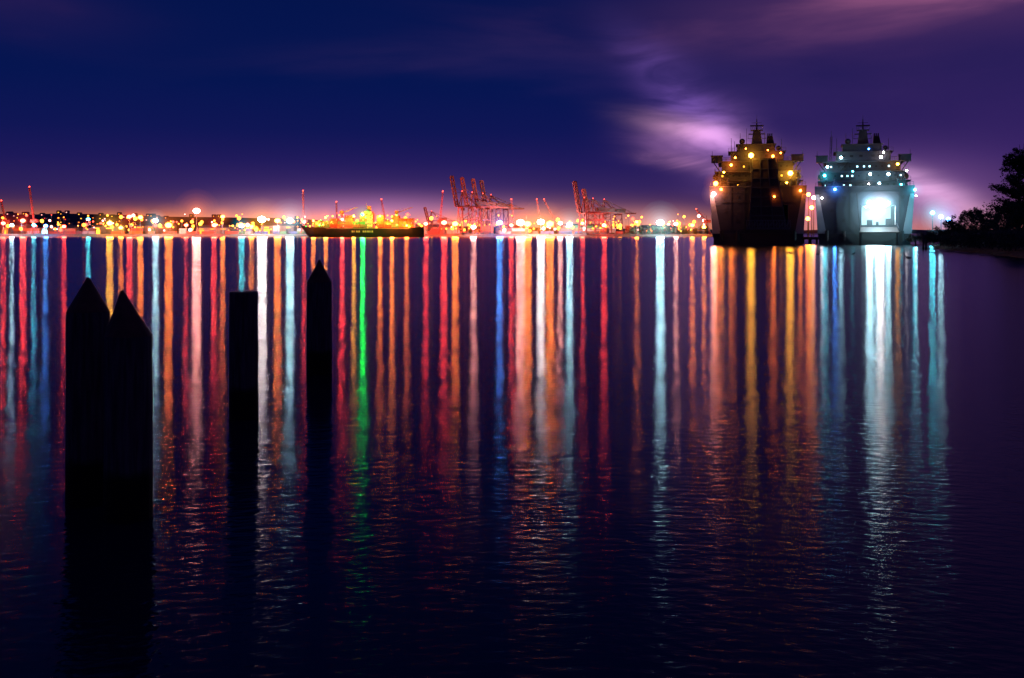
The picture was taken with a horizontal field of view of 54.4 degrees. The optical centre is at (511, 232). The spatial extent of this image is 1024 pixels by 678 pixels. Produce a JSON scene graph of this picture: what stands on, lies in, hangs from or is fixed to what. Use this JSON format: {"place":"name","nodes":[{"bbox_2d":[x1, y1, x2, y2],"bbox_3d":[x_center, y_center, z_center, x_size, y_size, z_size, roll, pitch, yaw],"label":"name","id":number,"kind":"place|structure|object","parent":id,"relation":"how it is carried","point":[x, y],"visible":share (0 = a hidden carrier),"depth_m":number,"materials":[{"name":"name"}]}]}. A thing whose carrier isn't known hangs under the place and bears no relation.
{"place":"outdoors","nodes":[
{"label":"outdoors","id":0,"kind":"place"},
{"bbox_2d":[0,234,803,236],"bbox_3d":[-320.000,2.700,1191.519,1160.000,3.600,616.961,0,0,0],"label":"port terminal ground","id":1,"kind":"structure","parent":0,"point":[305,235],"depth_m":889.92,"materials":[{"name":"concrete"}]},
{"bbox_2d":[0,200,9,233],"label":"harbour crane","id":2,"kind":"object","parent":1,"relation":"on","point":[5,220],"visible":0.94,"depth_m":929.31,"materials":[{"name":"red paint"}]},
{"bbox_2d":[0,224,31,233],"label":"warehouse","id":3,"kind":"structure","parent":1,"relation":"on","point":[28,226],"depth_m":960.00,"materials":[{"name":"metal"}]},
{"bbox_2d":[14,226,40,233],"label":"container stack","id":4,"kind":"object","parent":1,"relation":"on","point":[25,230],"visible":0.81,"depth_m":930.00,"materials":[{"name":"red metal"}]},
{"bbox_2d":[28,186,38,233],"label":"harbour crane","id":5,"kind":"object","parent":1,"relation":"on","point":[33,220],"visible":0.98,"depth_m":909.37,"materials":[{"name":"red paint"}]},
{"bbox_2d":[39,225,84,233],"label":"warehouse","id":6,"kind":"structure","parent":1,"relation":"on","point":[78,228],"depth_m":978.45,"materials":[{"name":"metal"}]},
{"bbox_2d":[49,228,95,233],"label":"container stack","id":7,"kind":"object","parent":1,"relation":"on","point":[74,231],"visible":0.95,"depth_m":940.00,"materials":[{"name":"red metal"}]},
{"bbox_2d":[91,224,125,233],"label":"warehouse","id":8,"kind":"structure","parent":1,"relation":"on","point":[101,229],"depth_m":960.00,"materials":[{"name":"metal"}]},
{"bbox_2d":[111,226,154,233],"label":"container stack","id":9,"kind":"object","parent":1,"relation":"on","point":[115,230],"visible":0.78,"depth_m":935.00,"materials":[{"name":"orange metal"}]},
{"bbox_2d":[134,223,176,233],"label":"warehouse","id":10,"kind":"structure","parent":1,"relation":"on","point":[146,226],"depth_m":970.00,"materials":[{"name":"metal"}]},
{"bbox_2d":[165,223,171,233],"bbox_3d":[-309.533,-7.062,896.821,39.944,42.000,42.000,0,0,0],"label":"light mast","id":11,"kind":"object","parent":1,"relation":"on","point":[168,225],"visible":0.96,"depth_m":895.39,"materials":[{"name":"grey"}]},
{"bbox_2d":[163,228,213,233],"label":"container stack","id":12,"kind":"object","parent":1,"relation":"on","point":[182,231],"visible":0.91,"depth_m":930.00,"materials":[{"name":"red metal"}]},
{"bbox_2d":[193,208,199,233],"bbox_3d":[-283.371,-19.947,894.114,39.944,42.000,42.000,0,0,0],"label":"light mast","id":13,"kind":"object","parent":1,"relation":"on","point":[196,210],"visible":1,"depth_m":893.45,"materials":[{"name":"grey"}]},
{"bbox_2d":[195,225,235,233],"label":"warehouse","id":14,"kind":"structure","parent":1,"relation":"on","point":[217,229],"depth_m":960.00,"materials":[{"name":"metal"}]},
{"bbox_2d":[225,226,296,233],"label":"container stack","id":15,"kind":"object","parent":1,"relation":"on","point":[263,232],"visible":0.86,"depth_m":935.00,"materials":[{"name":"red metal"}]},
{"bbox_2d":[258,216,265,233],"bbox_3d":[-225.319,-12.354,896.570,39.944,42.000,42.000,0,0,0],"label":"light mast","id":16,"kind":"object","parent":1,"relation":"on","point":[261,219],"visible":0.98,"depth_m":894.66,"materials":[{"name":"grey"}]},
{"bbox_2d":[275,218,279,233],"bbox_3d":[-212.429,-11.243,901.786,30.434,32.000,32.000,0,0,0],"label":"light mast","id":17,"kind":"object","parent":1,"relation":"on","point":[277,220],"visible":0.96,"depth_m":901.07,"materials":[{"name":"grey metal"}]},
{"bbox_2d":[261,223,299,233],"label":"warehouse","id":18,"kind":"structure","parent":1,"relation":"on","point":[268,227],"depth_m":965.00,"materials":[{"name":"metal"}]},
{"bbox_2d":[300,190,307,233],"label":"harbour crane","id":19,"kind":"object","parent":1,"relation":"on","point":[303,210],"visible":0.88,"depth_m":924.31,"materials":[{"name":"red paint"}]},
{"bbox_2d":[306,222,351,227],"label":"warehouse","id":20,"kind":"structure","parent":1,"relation":"on","point":[309,224],"depth_m":975.00,"materials":[{"name":"metal"}]},
{"bbox_2d":[298,226,362,233],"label":"container stack","id":21,"kind":"object","parent":1,"relation":"on","point":[299,229],"visible":0.09,"depth_m":930.00,"materials":[{"name":"red metal"}]},
{"bbox_2d":[1,213,708,233],"bbox_3d":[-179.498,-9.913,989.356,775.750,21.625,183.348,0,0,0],"label":"yard lamp posts","id":22,"kind":"object","parent":1,"relation":"on","point":[284,218],"visible":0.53,"depth_m":943.84,"materials":[{"name":"grey"}]},
{"bbox_2d":[381,198,388,227],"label":"harbour crane","id":23,"kind":"object","parent":1,"relation":"on","point":[383,211],"visible":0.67,"depth_m":929.31,"materials":[{"name":"red paint"}]},
{"bbox_2d":[391,226,440,233],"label":"container stack","id":24,"kind":"object","parent":1,"relation":"on","point":[429,232],"visible":0.22,"depth_m":930.00,"materials":[{"name":"red metal"}]},
{"bbox_2d":[418,224,451,232],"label":"warehouse","id":25,"kind":"structure","parent":1,"relation":"on","point":[446,226],"depth_m":960.39,"materials":[{"name":"metal"}]},
{"bbox_2d":[423,207,453,233],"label":"gantry crane","id":26,"kind":"object","parent":1,"relation":"on","point":[428,219],"visible":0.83,"depth_m":957.36,"materials":[{"name":"paint"}]},
{"bbox_2d":[436,191,443,233],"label":"harbour crane","id":27,"kind":"object","parent":1,"relation":"on","point":[439,221],"visible":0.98,"depth_m":924.31,"materials":[{"name":"red paint"}]},
{"bbox_2d":[431,228,466,233],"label":"container stack","id":28,"kind":"object","parent":1,"relation":"on","point":[454,230],"visible":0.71,"depth_m":935.00,"materials":[{"name":"red metal"}]},
{"bbox_2d":[449,175,498,233],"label":"gantry crane","id":29,"kind":"object","parent":1,"relation":"on","point":[480,204],"visible":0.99,"depth_m":901.64,"materials":[{"name":"paint"}]},
{"bbox_2d":[460,177,506,233],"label":"gantry crane","id":30,"kind":"object","parent":1,"relation":"on","point":[472,194],"visible":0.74,"depth_m":926.69,"materials":[{"name":"paint"}]},
{"bbox_2d":[471,178,516,233],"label":"gantry crane","id":31,"kind":"object","parent":1,"relation":"on","point":[486,196],"visible":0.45,"depth_m":952.63,"materials":[{"name":"paint"}]},
{"bbox_2d":[474,226,524,233],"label":"container stack","id":32,"kind":"object","parent":1,"relation":"on","point":[485,230],"visible":0.87,"depth_m":930.00,"materials":[{"name":"white metal"}]},
{"bbox_2d":[479,180,523,225],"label":"gantry crane","id":33,"kind":"object","parent":1,"relation":"on","point":[491,196],"visible":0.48,"depth_m":981.47,"materials":[{"name":"paint"}]},
{"bbox_2d":[497,225,522,232],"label":"warehouse","id":34,"kind":"structure","parent":1,"relation":"on","point":[507,227],"depth_m":965.75,"materials":[{"name":"metal"}]},
{"bbox_2d":[511,199,516,227],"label":"harbour crane","id":35,"kind":"object","parent":1,"relation":"on","point":[513,221],"visible":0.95,"depth_m":939.31,"materials":[{"name":"red paint"}]},
{"bbox_2d":[517,220,523,233],"bbox_3d":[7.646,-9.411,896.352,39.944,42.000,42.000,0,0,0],"label":"light mast","id":36,"kind":"object","parent":1,"relation":"on","point":[520,222],"visible":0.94,"depth_m":894.43,"materials":[{"name":"grey"}]},
{"bbox_2d":[524,221,530,233],"bbox_3d":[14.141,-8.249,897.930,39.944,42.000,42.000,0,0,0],"label":"light mast","id":37,"kind":"object","parent":1,"relation":"on","point":[527,223],"visible":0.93,"depth_m":896.44,"materials":[{"name":"grey"}]},
{"bbox_2d":[536,199,542,230],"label":"harbour crane","id":38,"kind":"object","parent":1,"relation":"on","point":[539,217],"visible":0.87,"depth_m":939.31,"materials":[{"name":"red paint"}]},
{"bbox_2d":[538,219,543,233],"bbox_3d":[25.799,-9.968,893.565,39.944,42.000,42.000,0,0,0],"label":"light mast","id":39,"kind":"object","parent":1,"relation":"on","point":[540,221],"visible":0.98,"depth_m":891.90,"materials":[{"name":"grey metal"}]},
{"bbox_2d":[525,228,572,233],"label":"container stack","id":40,"kind":"object","parent":1,"relation":"on","point":[563,230],"visible":0.81,"depth_m":935.00,"materials":[{"name":"metal"}]},
{"bbox_2d":[546,221,552,233],"bbox_3d":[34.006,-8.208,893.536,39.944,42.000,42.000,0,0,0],"label":"light mast","id":41,"kind":"object","parent":1,"relation":"on","point":[549,223],"visible":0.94,"depth_m":891.65,"materials":[{"name":"grey"}]},
{"bbox_2d":[543,199,558,233],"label":"harbour crane","id":42,"kind":"object","parent":1,"relation":"on","point":[554,221],"visible":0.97,"depth_m":949.31,"materials":[{"name":"red paint"}]},
{"bbox_2d":[561,224,607,233],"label":"warehouse","id":43,"kind":"structure","parent":1,"relation":"on","point":[574,225],"depth_m":963.16,"materials":[{"name":"metal"}]},
{"bbox_2d":[572,181,617,233],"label":"gantry crane","id":44,"kind":"object","parent":1,"relation":"on","point":[599,210],"visible":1,"depth_m":901.70,"materials":[{"name":"paint"}]},
{"bbox_2d":[574,226,631,233],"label":"container stack","id":45,"kind":"object","parent":1,"relation":"on","point":[589,231],"visible":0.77,"depth_m":928.00,"materials":[{"name":"red metal"}]},
{"bbox_2d":[581,189,625,233],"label":"gantry crane","id":46,"kind":"object","parent":1,"relation":"on","point":[584,192],"visible":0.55,"depth_m":926.63,"materials":[{"name":"paint"}]},
{"bbox_2d":[598,199,636,233],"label":"gantry crane","id":47,"kind":"object","parent":1,"relation":"on","point":[621,210],"visible":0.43,"depth_m":950.29,"materials":[{"name":"paint"}]},
{"bbox_2d":[639,225,676,230],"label":"warehouse","id":48,"kind":"structure","parent":1,"relation":"on","point":[644,227],"depth_m":981.66,"materials":[{"name":"metal"}]},
{"bbox_2d":[657,220,663,233],"bbox_3d":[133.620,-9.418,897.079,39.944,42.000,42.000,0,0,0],"label":"light mast","id":49,"kind":"object","parent":1,"relation":"on","point":[660,222],"visible":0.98,"depth_m":895.51,"materials":[{"name":"grey"}]},
{"bbox_2d":[623,228,709,233],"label":"container stack","id":50,"kind":"object","parent":1,"relation":"on","point":[699,230],"visible":0.4,"depth_m":940.00,"materials":[{"name":"metal"}]},
{"bbox_2d":[625,225,709,233],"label":"distant trees","id":51,"kind":"object","parent":1,"relation":"on","point":[672,229],"visible":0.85,"depth_m":919.77,"materials":[{"name":"green plant"}]},
{"bbox_2d":[696,208,710,233],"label":"harbour crane","id":52,"kind":"object","parent":1,"relation":"on","point":[706,221],"visible":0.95,"depth_m":929.31,"materials":[{"name":"red paint"}]},
{"bbox_2d":[0,213,991,233],"bbox_3d":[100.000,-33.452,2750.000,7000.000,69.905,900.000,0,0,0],"label":"hills","id":53,"kind":"structure","parent":0,"point":[74,218],"depth_m":2723.06,"materials":[{"name":"black"}]},
{"bbox_2d":[0,210,298,230],"bbox_3d":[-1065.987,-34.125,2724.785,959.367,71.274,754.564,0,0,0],"label":"hillside town","id":54,"kind":"object","parent":53,"relation":"on","point":[61,220],"visible":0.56,"depth_m":2696.87,"materials":[{"name":"grey"}]},
{"bbox_2d":[0,234,1023,677],"bbox_3d":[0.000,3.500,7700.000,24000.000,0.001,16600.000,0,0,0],"label":"water","id":55,"kind":"structure","parent":0,"point":[586,458],"depth_m":14.86,"materials":[{"name":"blue liquid"}]},
{"bbox_2d":[65,277,109,507],"bbox_3d":[-5.498,3.038,12.914,0.542,4.924,0.535,0,0,0],"label":"wooden piling","id":56,"kind":"object","parent":55,"relation":"in","point":[87,316],"visible":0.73,"depth_m":12.69,"materials":[{"name":"black wood"}]},
{"bbox_2d":[103,290,152,523],"bbox_3d":[-4.726,3.104,12.263,0.587,4.792,0.583,0,0,0],"label":"wooden piling","id":57,"kind":"object","parent":55,"relation":"in","point":[128,429],"visible":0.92,"depth_m":12.03,"materials":[{"name":"black wood"}]},
{"bbox_2d":[229,291,258,420],"bbox_3d":[-5.078,3.306,18.850,0.544,4.387,0.550,0,0,0],"label":"wooden piling","id":58,"kind":"object","parent":55,"relation":"in","point":[243,362],"visible":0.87,"depth_m":18.62,"materials":[{"name":"black wood"}]},
{"bbox_2d":[306,260,331,374],"bbox_3d":[-4.801,3.084,24.815,0.635,4.833,0.621,0,0,0],"label":"wooden piling","id":59,"kind":"object","parent":55,"relation":"in","point":[319,323],"visible":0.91,"depth_m":24.56,"materials":[{"name":"black wood"}]},
{"bbox_2d":[300,203,424,236],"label":"container ship","id":60,"kind":"object","parent":55,"relation":"on","point":[366,222],"visible":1,"depth_m":860.70,"materials":[{"name":"black"}]},
{"bbox_2d":[709,119,806,243],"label":"cargo ship","id":61,"kind":"object","parent":55,"relation":"on","point":[757,193],"visible":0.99,"depth_m":310.79,"materials":[{"name":"black metal"}]},
{"bbox_2d":[815,119,916,244],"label":"cargo ship","id":62,"kind":"object","parent":55,"relation":"on","point":[864,192],"visible":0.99,"depth_m":312.36,"materials":[{"name":"grey metal"}]},
{"bbox_2d":[802,193,949,244],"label":"pier","id":63,"kind":"structure","parent":55,"relation":"in","point":[809,239],"depth_m":329.97,"materials":[{"name":"concrete"}]},
{"bbox_2d":[922,234,923,248],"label":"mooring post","id":64,"kind":"object","parent":55,"relation":"in","point":[922,241],"visible":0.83,"depth_m":214.91,"materials":[{"name":"black"}]},
{"bbox_2d":[0,0,1023,229],"label":"sky","id":65,"kind":"structure","parent":0,"point":[171,108],"materials":[{"name":"blue"}]},
{"bbox_2d":[932,241,1023,257],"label":"riverbank","id":66,"kind":"structure","parent":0,"point":[1018,253],"depth_m":169.64,"materials":[{"name":"soil"}]},
{"bbox_2d":[905,201,1023,251],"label":"shrubs","id":67,"kind":"object","parent":66,"relation":"on","point":[963,236],"visible":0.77,"depth_m":198.32,"materials":[{"name":"green plant"}]},
{"bbox_2d":[982,145,1023,233],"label":"tree","id":68,"kind":"object","parent":66,"relation":"on","point":[1016,190],"visible":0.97,"depth_m":169.62,"materials":[{"name":"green plant"}]},
{"bbox_2d":[1003,154,1023,223],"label":"tree","id":69,"kind":"object","parent":66,"relation":"on","point":[1022,196],"visible":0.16,"depth_m":172.68,"materials":[{"name":"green plant"}]}
]}

